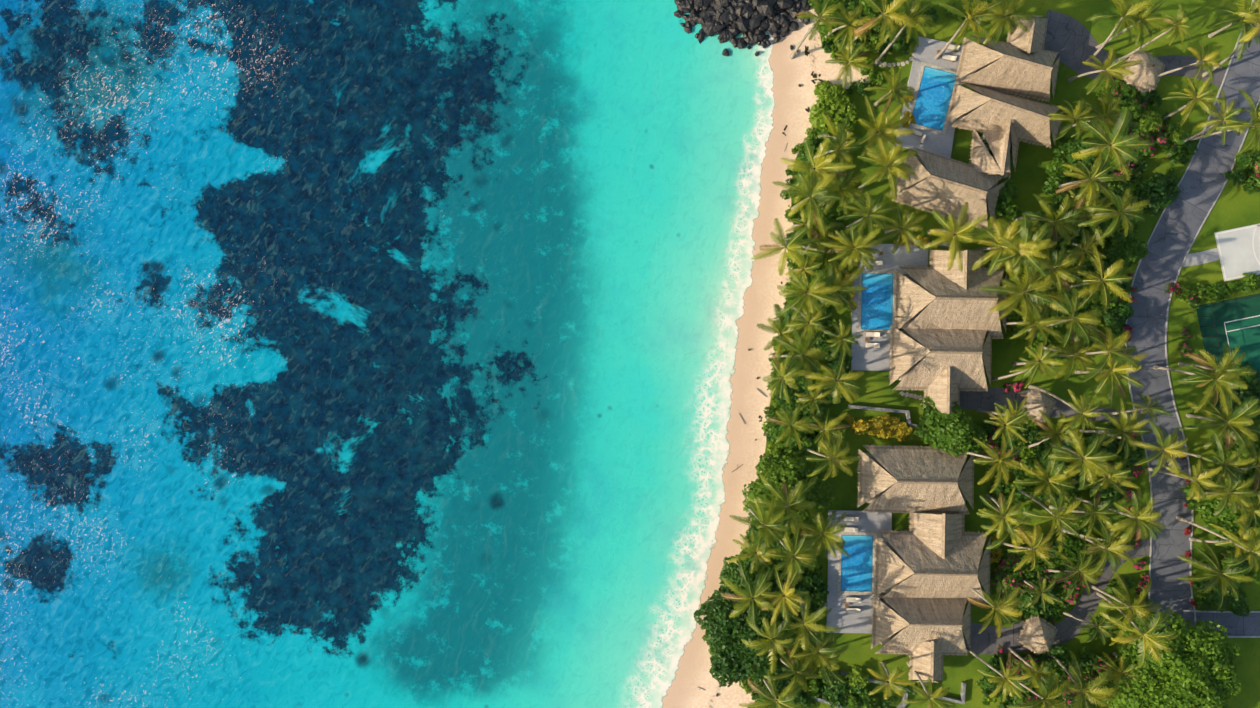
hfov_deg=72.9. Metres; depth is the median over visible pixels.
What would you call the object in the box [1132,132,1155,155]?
shrub
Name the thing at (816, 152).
shrub
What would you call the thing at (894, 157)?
coconut palm
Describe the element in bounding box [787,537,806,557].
shrub
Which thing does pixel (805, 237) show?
shrub
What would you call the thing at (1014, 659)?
shrub
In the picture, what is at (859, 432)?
shrub
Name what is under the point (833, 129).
coconut palm
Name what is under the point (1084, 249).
coconut palm
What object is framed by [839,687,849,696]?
shrub
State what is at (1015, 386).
shrub
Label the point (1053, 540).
shrub
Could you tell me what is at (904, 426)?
shrub
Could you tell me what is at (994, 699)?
shrub
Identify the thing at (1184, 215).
road
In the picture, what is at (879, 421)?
shrub
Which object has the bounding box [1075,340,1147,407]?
coconut palm
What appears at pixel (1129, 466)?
shrub
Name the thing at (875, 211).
coconut palm
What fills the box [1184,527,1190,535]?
shrub
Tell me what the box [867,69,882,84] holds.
beach creeper
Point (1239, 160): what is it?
shrub
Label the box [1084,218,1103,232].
shrub
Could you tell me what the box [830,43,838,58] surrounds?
beach creeper
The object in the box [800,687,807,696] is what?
shrub
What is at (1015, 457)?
shrub
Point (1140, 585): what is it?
shrub
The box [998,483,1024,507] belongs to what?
shrub
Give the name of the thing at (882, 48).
shrub
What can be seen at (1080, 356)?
coconut palm
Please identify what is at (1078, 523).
shrub
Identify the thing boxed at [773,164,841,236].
coconut palm
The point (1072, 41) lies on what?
villa path
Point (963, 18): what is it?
shrub
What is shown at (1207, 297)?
shrub
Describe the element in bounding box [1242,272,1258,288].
shrub
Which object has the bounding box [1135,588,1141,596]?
shrub
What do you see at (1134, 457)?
shrub
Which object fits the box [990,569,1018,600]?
shrub
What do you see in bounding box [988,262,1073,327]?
coconut palm
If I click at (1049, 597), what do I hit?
coconut palm
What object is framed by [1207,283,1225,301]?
shrub
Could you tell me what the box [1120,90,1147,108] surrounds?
shrub
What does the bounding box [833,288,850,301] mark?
shrub
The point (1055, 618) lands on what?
shrub
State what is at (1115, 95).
shrub
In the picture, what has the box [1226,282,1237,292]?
shrub
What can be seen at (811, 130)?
beach creeper
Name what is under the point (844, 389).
coconut palm
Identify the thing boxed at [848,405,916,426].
stone wall
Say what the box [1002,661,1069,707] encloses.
coconut palm
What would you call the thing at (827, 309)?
shrub
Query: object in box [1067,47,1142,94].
coconut palm
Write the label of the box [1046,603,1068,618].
shrub
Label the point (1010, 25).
coconut palm
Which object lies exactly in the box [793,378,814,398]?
shrub
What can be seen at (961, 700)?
stone wall
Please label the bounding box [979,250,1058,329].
coconut palm
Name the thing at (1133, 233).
shrub
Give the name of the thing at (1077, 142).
shrub
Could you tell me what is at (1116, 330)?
shrub
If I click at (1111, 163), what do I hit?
shrub
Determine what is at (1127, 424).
coconut palm
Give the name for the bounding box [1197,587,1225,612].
shrub
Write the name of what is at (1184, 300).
shrub
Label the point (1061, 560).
shrub
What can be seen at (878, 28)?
shrub
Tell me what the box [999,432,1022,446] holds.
shrub
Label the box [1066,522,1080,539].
shrub
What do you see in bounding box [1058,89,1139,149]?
coconut palm
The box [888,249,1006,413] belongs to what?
villa roof
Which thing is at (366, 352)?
sea
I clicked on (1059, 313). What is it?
shrub
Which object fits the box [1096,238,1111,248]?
shrub
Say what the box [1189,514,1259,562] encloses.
coconut palm
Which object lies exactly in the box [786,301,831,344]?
coconut palm
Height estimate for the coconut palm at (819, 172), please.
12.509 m
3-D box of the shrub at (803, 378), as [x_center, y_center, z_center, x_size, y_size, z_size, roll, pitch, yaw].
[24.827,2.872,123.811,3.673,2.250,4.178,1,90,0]
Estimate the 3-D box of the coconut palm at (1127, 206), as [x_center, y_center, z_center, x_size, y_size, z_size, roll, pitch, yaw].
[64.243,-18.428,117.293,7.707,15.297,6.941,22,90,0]
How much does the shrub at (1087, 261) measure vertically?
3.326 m
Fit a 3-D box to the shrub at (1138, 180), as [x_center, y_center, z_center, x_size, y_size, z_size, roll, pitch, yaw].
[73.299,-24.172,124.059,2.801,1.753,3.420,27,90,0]
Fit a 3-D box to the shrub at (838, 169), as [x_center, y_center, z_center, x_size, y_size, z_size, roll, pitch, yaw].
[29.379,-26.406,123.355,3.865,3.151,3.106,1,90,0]
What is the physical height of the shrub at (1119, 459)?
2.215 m
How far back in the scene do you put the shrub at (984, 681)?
122.59 m
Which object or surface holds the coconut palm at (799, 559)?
on the ground
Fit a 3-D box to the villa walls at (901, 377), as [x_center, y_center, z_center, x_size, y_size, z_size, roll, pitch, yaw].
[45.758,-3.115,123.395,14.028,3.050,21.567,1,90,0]
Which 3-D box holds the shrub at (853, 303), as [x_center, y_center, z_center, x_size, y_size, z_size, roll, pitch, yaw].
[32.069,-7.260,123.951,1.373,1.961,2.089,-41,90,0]
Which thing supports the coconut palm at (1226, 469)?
on the ground
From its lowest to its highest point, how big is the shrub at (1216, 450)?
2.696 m
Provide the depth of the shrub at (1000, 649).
124.25 m
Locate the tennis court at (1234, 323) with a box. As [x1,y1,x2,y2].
[1196,293,1259,420]
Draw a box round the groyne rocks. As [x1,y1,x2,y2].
[674,0,813,55]
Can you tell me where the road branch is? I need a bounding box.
[1182,610,1259,637]
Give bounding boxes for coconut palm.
[721,558,793,625]
[727,531,781,572]
[729,498,796,554]
[739,670,803,707]
[741,610,799,672]
[748,474,817,534]
[751,218,821,275]
[756,304,807,361]
[757,521,820,582]
[761,567,807,625]
[763,351,808,403]
[764,644,821,696]
[768,327,825,390]
[768,404,813,449]
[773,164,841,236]
[777,268,842,319]
[780,137,855,202]
[781,590,840,657]
[785,209,821,238]
[785,247,822,290]
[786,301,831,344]
[790,0,850,58]
[790,623,839,678]
[794,380,831,416]
[796,622,849,684]
[797,220,861,285]
[799,509,849,557]
[802,262,866,311]
[802,348,864,403]
[803,210,841,254]
[805,409,850,452]
[806,431,861,479]
[814,122,860,169]
[816,113,858,164]
[818,3,871,53]
[818,169,867,219]
[820,222,881,270]
[821,319,862,360]
[825,37,873,87]
[828,226,880,269]
[836,191,896,238]
[845,95,913,157]
[846,0,915,49]
[858,138,915,201]
[864,65,914,117]
[867,661,914,699]
[873,0,936,65]
[873,203,926,253]
[903,661,956,707]
[924,202,987,271]
[934,0,1002,59]
[964,427,1022,492]
[965,644,1030,701]
[967,581,1022,637]
[971,0,1035,44]
[971,216,1046,275]
[976,484,1032,540]
[977,396,1035,434]
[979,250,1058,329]
[980,215,1040,279]
[981,504,1042,552]
[983,405,1029,449]
[988,213,1055,279]
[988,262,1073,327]
[991,345,1059,388]
[994,524,1055,571]
[1000,304,1058,352]
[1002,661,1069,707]
[1007,647,1055,693]
[1012,343,1063,377]
[1012,445,1080,505]
[1015,193,1084,250]
[1019,483,1082,553]
[1020,571,1062,611]
[1023,247,1080,293]
[1027,287,1101,347]
[1028,384,1101,434]
[1028,409,1083,463]
[1034,650,1116,707]
[1041,244,1085,292]
[1043,326,1100,380]
[1047,97,1102,139]
[1047,426,1116,488]
[1048,536,1103,599]
[1049,491,1116,538]
[1055,327,1139,382]
[1056,153,1123,214]
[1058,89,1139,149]
[1060,190,1115,248]
[1061,517,1125,570]
[1062,226,1106,273]
[1062,609,1118,644]
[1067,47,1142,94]
[1070,243,1132,312]
[1071,108,1155,180]
[1072,488,1165,545]
[1074,397,1151,459]
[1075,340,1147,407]
[1078,189,1149,238]
[1078,458,1139,500]
[1079,517,1133,574]
[1085,0,1152,63]
[1090,567,1161,645]
[1090,650,1142,697]
[1093,420,1188,476]
[1094,393,1172,424]
[1095,0,1167,49]
[1096,591,1178,667]
[1119,2,1192,60]
[1146,459,1227,501]
[1153,353,1244,413]
[1158,40,1221,87]
[1163,78,1222,125]
[1174,89,1252,146]
[1176,516,1259,572]
[1177,395,1259,453]
[1177,539,1253,611]
[1178,343,1256,408]
[1179,430,1254,485]
[1184,467,1259,515]
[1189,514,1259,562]
[1190,89,1259,155]
[1202,2,1259,77]
[1206,0,1259,61]
[1222,437,1259,490]
[1228,488,1259,531]
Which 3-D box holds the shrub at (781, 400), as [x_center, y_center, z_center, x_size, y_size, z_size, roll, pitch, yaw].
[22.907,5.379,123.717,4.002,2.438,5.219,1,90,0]
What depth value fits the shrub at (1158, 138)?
123.14 m
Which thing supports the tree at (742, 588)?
on the ground
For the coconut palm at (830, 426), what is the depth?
117.34 m
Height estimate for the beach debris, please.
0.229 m
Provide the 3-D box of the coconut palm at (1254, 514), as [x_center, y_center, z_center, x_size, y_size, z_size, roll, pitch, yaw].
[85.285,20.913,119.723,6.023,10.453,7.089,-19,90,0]
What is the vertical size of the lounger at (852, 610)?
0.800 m
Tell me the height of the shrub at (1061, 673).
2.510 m
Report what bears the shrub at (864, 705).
on the ground
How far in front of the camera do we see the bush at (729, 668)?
120.23 m
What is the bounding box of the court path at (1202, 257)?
[1182,248,1219,266]
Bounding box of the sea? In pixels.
[0,0,774,707]
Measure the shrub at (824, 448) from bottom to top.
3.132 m
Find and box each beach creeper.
[739,680,749,689]
[743,677,752,693]
[761,421,771,431]
[763,407,775,420]
[763,427,771,440]
[767,444,778,455]
[780,190,789,199]
[784,209,795,219]
[785,169,793,175]
[785,178,798,188]
[785,229,796,239]
[789,263,798,278]
[795,143,803,150]
[805,127,818,139]
[807,131,818,141]
[813,127,821,139]
[821,33,833,41]
[822,41,833,52]
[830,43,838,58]
[846,84,856,95]
[847,83,854,93]
[857,78,872,90]
[857,87,869,96]
[860,58,873,72]
[860,69,874,75]
[861,61,872,75]
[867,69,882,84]
[867,70,882,82]
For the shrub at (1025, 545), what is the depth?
122.58 m
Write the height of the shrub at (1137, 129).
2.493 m
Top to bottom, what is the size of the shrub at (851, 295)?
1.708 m
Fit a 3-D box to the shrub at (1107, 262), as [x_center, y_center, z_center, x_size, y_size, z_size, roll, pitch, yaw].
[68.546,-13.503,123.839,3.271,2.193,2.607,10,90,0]
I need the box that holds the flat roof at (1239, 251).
[1215,224,1259,280]
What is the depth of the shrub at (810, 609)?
122.79 m
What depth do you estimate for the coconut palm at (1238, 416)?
116.11 m
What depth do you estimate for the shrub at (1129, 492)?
123.88 m
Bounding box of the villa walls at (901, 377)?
[896,275,997,379]
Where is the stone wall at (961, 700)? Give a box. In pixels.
[840,671,965,703]
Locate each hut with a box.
[1012,615,1057,654]
[1015,388,1055,422]
[1113,50,1165,92]
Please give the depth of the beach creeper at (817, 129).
124.20 m
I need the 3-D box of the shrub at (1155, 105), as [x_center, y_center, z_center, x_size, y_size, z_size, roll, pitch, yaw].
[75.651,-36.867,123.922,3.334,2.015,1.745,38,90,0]
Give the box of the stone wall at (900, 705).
[813,693,907,707]
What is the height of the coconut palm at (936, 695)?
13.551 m
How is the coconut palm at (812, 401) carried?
on the ground
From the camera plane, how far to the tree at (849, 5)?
122.49 m
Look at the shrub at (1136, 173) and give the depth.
123.13 m
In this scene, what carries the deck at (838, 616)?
on the ground
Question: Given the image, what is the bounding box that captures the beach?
[662,0,869,707]
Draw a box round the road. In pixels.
[1125,0,1259,687]
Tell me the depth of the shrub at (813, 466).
121.74 m
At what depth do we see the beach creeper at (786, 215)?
124.20 m
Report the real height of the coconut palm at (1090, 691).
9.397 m
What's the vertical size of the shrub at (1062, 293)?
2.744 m
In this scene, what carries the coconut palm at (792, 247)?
on the beach
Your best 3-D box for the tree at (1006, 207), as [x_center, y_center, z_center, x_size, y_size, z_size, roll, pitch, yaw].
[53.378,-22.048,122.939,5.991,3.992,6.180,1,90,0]
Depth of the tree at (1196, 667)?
117.39 m
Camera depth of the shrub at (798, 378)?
122.89 m
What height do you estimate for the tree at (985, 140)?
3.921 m
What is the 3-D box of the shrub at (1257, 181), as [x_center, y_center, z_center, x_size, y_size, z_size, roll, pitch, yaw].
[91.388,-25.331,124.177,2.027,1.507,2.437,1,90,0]
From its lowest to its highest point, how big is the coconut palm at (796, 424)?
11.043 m
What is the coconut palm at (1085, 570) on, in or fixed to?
on the ground
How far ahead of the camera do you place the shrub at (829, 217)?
122.39 m
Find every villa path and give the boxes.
[959,387,1133,422]
[965,539,1149,654]
[1044,9,1226,87]
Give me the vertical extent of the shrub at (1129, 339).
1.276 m
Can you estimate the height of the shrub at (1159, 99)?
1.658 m
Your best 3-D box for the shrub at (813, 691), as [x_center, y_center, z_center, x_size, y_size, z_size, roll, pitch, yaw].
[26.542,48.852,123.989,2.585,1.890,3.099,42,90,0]
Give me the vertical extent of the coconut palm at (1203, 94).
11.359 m
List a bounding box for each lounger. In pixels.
[844,516,857,521]
[844,527,857,532]
[846,596,860,602]
[846,607,859,613]
[865,332,879,336]
[865,343,879,347]
[869,260,882,265]
[941,54,956,61]
[945,43,959,51]
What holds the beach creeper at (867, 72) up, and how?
on the ground
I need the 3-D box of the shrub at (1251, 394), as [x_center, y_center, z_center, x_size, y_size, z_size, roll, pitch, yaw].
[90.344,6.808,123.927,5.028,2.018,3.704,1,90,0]
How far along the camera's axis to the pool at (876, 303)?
124.58 m
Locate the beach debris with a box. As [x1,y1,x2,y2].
[698,28,856,696]
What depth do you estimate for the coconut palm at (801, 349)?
115.65 m
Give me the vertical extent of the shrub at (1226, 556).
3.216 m
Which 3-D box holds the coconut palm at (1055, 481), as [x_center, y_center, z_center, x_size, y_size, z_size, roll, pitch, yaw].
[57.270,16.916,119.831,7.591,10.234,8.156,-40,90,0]
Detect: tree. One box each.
[694,586,746,655]
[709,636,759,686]
[714,585,767,613]
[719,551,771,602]
[720,601,800,678]
[742,454,834,542]
[748,512,786,542]
[751,654,793,703]
[757,532,791,548]
[758,448,805,479]
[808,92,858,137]
[813,0,860,38]
[814,80,847,110]
[820,121,854,152]
[915,396,987,457]
[978,131,1012,156]
[988,180,1020,221]
[1099,609,1241,707]
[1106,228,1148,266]
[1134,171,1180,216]
[1181,459,1259,547]
[1224,433,1259,484]
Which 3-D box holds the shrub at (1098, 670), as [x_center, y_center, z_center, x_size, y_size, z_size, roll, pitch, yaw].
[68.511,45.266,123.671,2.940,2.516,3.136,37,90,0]
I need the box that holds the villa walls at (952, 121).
[897,45,1050,217]
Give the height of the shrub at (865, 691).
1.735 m
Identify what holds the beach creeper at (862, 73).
on the beach
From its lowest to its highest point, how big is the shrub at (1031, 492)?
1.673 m
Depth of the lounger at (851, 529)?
124.16 m
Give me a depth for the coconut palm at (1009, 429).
112.02 m
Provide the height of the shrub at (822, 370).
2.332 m
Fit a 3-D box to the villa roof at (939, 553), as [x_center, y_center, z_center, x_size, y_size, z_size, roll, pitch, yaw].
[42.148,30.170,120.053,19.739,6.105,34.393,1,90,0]
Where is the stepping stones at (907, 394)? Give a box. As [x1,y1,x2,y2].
[900,391,922,399]
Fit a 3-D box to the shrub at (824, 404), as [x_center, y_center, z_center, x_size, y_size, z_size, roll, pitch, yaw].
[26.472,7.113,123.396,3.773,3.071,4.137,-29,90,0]
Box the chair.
[911,129,922,135]
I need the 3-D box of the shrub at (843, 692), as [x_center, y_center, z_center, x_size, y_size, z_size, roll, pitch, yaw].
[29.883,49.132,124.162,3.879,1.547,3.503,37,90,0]
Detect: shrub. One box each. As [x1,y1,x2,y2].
[755,697,770,707]
[768,418,806,443]
[768,547,782,578]
[768,553,795,584]
[769,579,796,603]
[771,404,781,423]
[774,380,798,406]
[774,439,793,449]
[775,352,796,371]
[776,400,806,420]
[781,390,795,413]
[782,360,805,385]
[783,436,814,456]
[784,310,811,330]
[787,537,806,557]
[787,587,815,616]
[789,384,803,405]
[790,605,817,623]
[790,689,809,707]
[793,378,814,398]
[794,448,827,473]
[795,364,812,386]
[795,695,814,707]
[796,262,822,282]
[796,437,826,463]
[796,571,824,598]
[797,149,811,171]
[798,232,814,246]
[800,548,817,564]
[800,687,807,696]
[802,391,828,408]
[802,402,825,429]
[803,139,819,153]
[804,197,823,217]
[804,601,817,613]
[805,679,820,698]
[806,562,823,575]
[806,675,817,687]
[807,185,829,206]
[807,378,820,388]
[808,244,829,260]
[809,333,827,351]
[809,421,824,436]
[810,270,839,294]
[810,581,828,609]
[811,142,834,166]
[812,439,835,472]
[814,366,832,381]
[814,437,844,457]
[816,434,841,460]
[817,333,835,354]
[817,416,845,435]
[817,666,839,684]
[817,679,826,694]
[818,208,839,236]
[821,676,847,694]
[821,683,830,701]
[822,683,848,700]
[823,302,833,315]
[823,317,837,331]
[823,384,843,405]
[824,341,847,354]
[825,675,846,695]
[827,162,844,179]
[827,345,852,371]
[828,220,847,242]
[828,319,841,331]
[828,693,848,707]
[831,362,854,383]
[833,30,845,46]
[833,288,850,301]
[834,269,851,283]
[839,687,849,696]
[841,284,855,302]
[841,701,853,707]
[842,272,853,285]
[843,666,869,687]
[844,413,855,429]
[845,298,857,309]
[847,36,858,47]
[847,694,859,707]
[848,9,862,26]
[849,682,865,694]
[851,419,863,430]
[852,687,872,707]
[854,36,869,53]
[854,429,863,434]
[855,0,879,16]
[855,13,879,35]
[857,694,870,707]
[859,422,869,432]
[859,688,869,697]
[861,34,880,52]
[862,418,873,426]
[866,696,880,707]
[868,422,882,437]
[872,15,894,31]
[872,418,885,429]
[874,37,889,58]
[875,31,890,48]
[877,414,891,427]
[877,425,890,438]
[881,695,895,707]
[887,416,896,429]
[890,416,900,429]
[890,431,898,438]
[891,31,914,56]
[893,27,906,34]
[893,427,898,434]
[898,422,911,434]
[898,431,909,440]
[901,110,913,123]
[902,91,913,99]
[902,680,924,695]
[916,680,931,698]
[918,237,929,248]
[919,6,937,27]
[944,1,955,16]
[954,13,965,21]
[976,437,1000,464]
[976,663,1004,688]
[981,422,993,434]
[981,685,995,698]
[981,694,989,706]
[984,692,999,702]
[985,462,1004,478]
[988,478,1005,497]
[989,654,1005,668]
[990,550,1000,562]
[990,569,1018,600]
[992,419,1000,433]
[992,577,1017,603]
[996,548,1002,557]
[996,565,1022,582]
[997,421,1029,444]
[997,644,1003,652]
[997,690,1021,707]
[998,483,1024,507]
[998,553,1024,575]
[999,295,1021,321]
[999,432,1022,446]
[1000,603,1021,623]
[1001,547,1032,566]
[1002,384,1009,393]
[1002,446,1021,463]
[1004,318,1031,345]
[1007,464,1016,472]
[1007,656,1024,673]
[1009,475,1031,493]
[1009,671,1034,703]
[1009,686,1038,707]
[1010,481,1029,498]
[1011,384,1022,391]
[1012,463,1026,478]
[1014,436,1037,461]
[1015,266,1025,280]
[1015,379,1024,391]
[1015,577,1037,596]
[1016,537,1037,557]
[1016,588,1042,613]
[1017,552,1046,575]
[1018,424,1040,454]
[1018,566,1045,589]
[1019,314,1053,340]
[1021,459,1042,477]
[1021,502,1034,517]
[1021,657,1039,672]
[1022,604,1057,624]
[1023,604,1052,621]
[1024,484,1035,494]
[1025,419,1037,435]
[1027,651,1035,656]
[1028,338,1057,367]
[1029,243,1055,260]
[1031,448,1045,460]
[1032,434,1050,452]
[1036,202,1059,231]
[1036,581,1056,611]
[1037,480,1060,504]
[1037,642,1068,671]
[1038,568,1051,582]
[1039,298,1068,327]
[1039,449,1058,468]
[1041,664,1065,693]
[1042,172,1078,204]
[1042,556,1066,575]
[1045,156,1072,175]
[1045,231,1079,248]
[1046,537,1064,554]
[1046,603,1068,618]
[1049,533,1078,559]
[1049,560,1075,579]
[1049,607,1061,625]
[1050,229,1068,248]
[1050,245,1068,257]
[1050,341,1078,361]
[1051,136,1069,157]
[1053,270,1074,296]
[1053,556,1073,581]
[1054,583,1068,601]
[1055,578,1080,605]
[1057,279,1075,294]
[1057,449,1078,474]
[1058,174,1077,181]
[1058,197,1086,214]
[1058,687,1073,704]
[1061,462,1083,480]
[1062,431,1081,449]
[1063,474,1082,493]
[1063,698,1085,707]
[1065,662,1083,681]
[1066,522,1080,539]
[1067,138,1086,151]
[1067,141,1095,165]
[1067,294,1090,322]
[1067,554,1096,575]
[1068,447,1094,468]
[1068,492,1083,512]
[1068,510,1086,526]
[1068,531,1090,554]
[1069,420,1091,445]
[1070,667,1097,685]
[1071,229,1086,239]
[1071,236,1095,257]
[1071,281,1093,297]
[1071,670,1096,703]
[1072,243,1096,271]
[1072,329,1102,357]
[1073,164,1087,186]
[1073,574,1089,586]
[1075,260,1099,279]
[1077,655,1098,675]
[1079,308,1088,314]
[1079,524,1089,533]
[1079,543,1104,564]
[1080,646,1103,669]
[1082,214,1097,237]
[1083,429,1109,458]
[1083,475,1103,494]
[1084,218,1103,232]
[1085,164,1104,198]
[1087,615,1113,638]
[1087,700,1100,707]
[1089,435,1111,450]
[1090,288,1118,304]
[1090,298,1117,315]
[1092,197,1116,211]
[1093,287,1117,309]
[1094,141,1116,165]
[1094,486,1117,502]
[1095,79,1124,104]
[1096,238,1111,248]
[1096,660,1112,676]
[1097,204,1122,226]
[1098,251,1112,269]
[1098,424,1119,456]
[1099,77,1125,103]
[1099,219,1123,239]
[1099,469,1125,502]
[1102,303,1133,327]
[1102,690,1118,707]
[1103,175,1115,195]
[1104,580,1124,597]
[1105,277,1129,300]
[1105,322,1125,335]
[1106,455,1123,472]
[1107,469,1132,489]
[1110,160,1141,181]
[1113,185,1124,196]
[1114,84,1139,105]
[1115,162,1135,170]
[1115,176,1130,186]
[1115,435,1144,464]
[1116,100,1148,119]
[1117,147,1133,160]
[1118,178,1134,191]
[1119,217,1139,238]
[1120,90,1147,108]
[1120,191,1143,203]
[1120,328,1131,342]
[1122,464,1133,475]
[1123,184,1135,194]
[1123,285,1131,294]
[1124,576,1134,588]
[1125,489,1132,501]
[1126,295,1136,303]
[1129,121,1148,135]
[1130,537,1140,548]
[1131,286,1137,292]
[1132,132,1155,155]
[1132,150,1148,171]
[1132,179,1144,194]
[1132,467,1141,476]
[1133,169,1142,179]
[1133,197,1146,215]
[1133,558,1146,569]
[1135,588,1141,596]
[1138,89,1155,103]
[1138,574,1151,588]
[1139,105,1163,132]
[1139,116,1164,134]
[1148,94,1160,110]
[1149,89,1161,106]
[1151,131,1167,146]
[1161,142,1187,158]
[1162,111,1171,124]
[1165,122,1183,143]
[1165,147,1178,165]
[1166,124,1179,143]
[1166,284,1174,293]
[1169,169,1179,181]
[1173,289,1182,295]
[1176,133,1198,155]
[1176,283,1192,299]
[1177,342,1185,347]
[1178,343,1191,351]
[1178,349,1187,356]
[1179,153,1188,164]
[1180,291,1191,302]
[1181,328,1189,339]
[1184,324,1191,333]
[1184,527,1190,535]
[1184,551,1191,557]
[1188,295,1198,308]
[1190,282,1205,294]
[1192,576,1203,587]
[1193,286,1207,301]
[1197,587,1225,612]
[1200,578,1218,592]
[1201,561,1224,582]
[1204,284,1216,301]
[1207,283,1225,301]
[1207,410,1242,439]
[1210,436,1228,454]
[1217,284,1231,299]
[1217,588,1242,605]
[1221,548,1242,568]
[1223,170,1245,186]
[1223,391,1247,415]
[1223,576,1246,591]
[1225,561,1248,576]
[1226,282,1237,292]
[1226,598,1244,613]
[1230,591,1251,616]
[1231,280,1244,292]
[1232,575,1241,587]
[1235,152,1255,165]
[1235,153,1244,170]
[1236,361,1259,393]
[1236,548,1256,569]
[1237,153,1256,170]
[1237,388,1259,405]
[1241,171,1259,194]
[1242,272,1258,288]
[1243,279,1258,292]
[1245,569,1259,583]
[1247,395,1259,420]
[1251,153,1259,176]
[1252,161,1259,172]
[1253,175,1259,187]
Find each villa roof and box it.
[856,444,990,682]
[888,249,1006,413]
[890,14,1063,228]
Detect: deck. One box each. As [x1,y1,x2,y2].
[826,510,891,633]
[851,244,927,370]
[895,37,962,157]
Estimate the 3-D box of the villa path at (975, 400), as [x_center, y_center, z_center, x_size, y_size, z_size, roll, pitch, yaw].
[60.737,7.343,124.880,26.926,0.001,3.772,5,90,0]
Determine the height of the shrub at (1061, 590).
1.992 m
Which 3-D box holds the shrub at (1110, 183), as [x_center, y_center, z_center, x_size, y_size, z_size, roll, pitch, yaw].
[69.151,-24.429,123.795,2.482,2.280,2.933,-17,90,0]
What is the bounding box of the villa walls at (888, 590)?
[865,453,982,644]
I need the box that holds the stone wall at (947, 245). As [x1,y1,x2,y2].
[907,239,959,247]
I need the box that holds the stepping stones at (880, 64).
[878,47,915,66]
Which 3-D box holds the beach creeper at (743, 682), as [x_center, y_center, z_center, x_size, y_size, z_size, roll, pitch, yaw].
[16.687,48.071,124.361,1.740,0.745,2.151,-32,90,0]
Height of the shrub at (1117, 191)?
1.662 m
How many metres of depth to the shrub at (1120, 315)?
122.75 m
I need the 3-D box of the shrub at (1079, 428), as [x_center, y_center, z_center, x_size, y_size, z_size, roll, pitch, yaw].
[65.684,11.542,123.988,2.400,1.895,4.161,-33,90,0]
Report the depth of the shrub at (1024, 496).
123.25 m
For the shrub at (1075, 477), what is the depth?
122.49 m
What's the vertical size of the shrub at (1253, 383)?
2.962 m
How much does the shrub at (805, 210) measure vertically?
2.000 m
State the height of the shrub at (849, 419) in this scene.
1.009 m
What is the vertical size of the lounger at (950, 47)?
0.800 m
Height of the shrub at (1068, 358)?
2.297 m
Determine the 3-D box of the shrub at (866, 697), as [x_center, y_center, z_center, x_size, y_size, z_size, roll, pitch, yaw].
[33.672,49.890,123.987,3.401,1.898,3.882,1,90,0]
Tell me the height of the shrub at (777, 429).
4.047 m
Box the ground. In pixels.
[748,0,1259,707]
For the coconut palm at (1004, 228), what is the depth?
118.11 m
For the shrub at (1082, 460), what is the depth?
122.72 m
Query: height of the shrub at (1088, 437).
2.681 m
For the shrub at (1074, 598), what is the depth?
123.18 m
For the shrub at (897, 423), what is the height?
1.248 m
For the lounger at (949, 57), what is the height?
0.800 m
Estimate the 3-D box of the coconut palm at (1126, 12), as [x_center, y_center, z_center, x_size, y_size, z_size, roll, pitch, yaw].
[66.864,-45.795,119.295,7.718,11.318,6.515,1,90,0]
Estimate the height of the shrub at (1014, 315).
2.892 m
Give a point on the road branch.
(1237, 626)
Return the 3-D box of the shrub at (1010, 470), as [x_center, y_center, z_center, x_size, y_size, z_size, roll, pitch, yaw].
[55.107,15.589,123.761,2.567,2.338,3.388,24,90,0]
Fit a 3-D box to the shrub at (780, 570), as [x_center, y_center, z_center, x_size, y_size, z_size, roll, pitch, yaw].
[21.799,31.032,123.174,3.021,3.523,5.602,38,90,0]
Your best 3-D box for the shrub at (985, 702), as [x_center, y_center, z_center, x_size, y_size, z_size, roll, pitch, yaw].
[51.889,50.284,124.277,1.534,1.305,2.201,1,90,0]
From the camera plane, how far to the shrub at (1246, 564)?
122.43 m
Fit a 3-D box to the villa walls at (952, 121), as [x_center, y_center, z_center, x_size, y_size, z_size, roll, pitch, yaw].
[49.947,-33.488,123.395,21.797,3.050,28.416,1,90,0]
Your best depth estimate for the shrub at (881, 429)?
123.59 m
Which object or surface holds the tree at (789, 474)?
on the ground
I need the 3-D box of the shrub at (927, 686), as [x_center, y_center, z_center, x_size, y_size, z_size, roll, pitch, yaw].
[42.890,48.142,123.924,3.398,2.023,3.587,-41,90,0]
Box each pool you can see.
[837,531,876,594]
[857,270,896,332]
[909,61,959,134]
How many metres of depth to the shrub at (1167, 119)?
124.17 m
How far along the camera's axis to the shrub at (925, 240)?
123.92 m
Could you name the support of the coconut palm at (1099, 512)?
on the ground
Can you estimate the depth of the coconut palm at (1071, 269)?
117.26 m
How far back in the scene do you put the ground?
124.92 m
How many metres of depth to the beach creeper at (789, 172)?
124.53 m
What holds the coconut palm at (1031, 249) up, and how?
on the ground
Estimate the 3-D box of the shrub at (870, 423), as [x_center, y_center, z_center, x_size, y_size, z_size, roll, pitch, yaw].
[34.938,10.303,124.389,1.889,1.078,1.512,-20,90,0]
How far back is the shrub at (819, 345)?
122.92 m
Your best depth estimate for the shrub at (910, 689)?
123.29 m
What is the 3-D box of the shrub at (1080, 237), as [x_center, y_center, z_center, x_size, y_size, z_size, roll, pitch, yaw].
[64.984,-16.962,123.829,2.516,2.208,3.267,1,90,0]
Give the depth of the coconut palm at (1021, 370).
114.53 m
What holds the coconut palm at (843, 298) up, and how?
on the ground
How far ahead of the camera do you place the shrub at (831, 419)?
123.06 m
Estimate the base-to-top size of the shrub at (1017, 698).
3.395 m

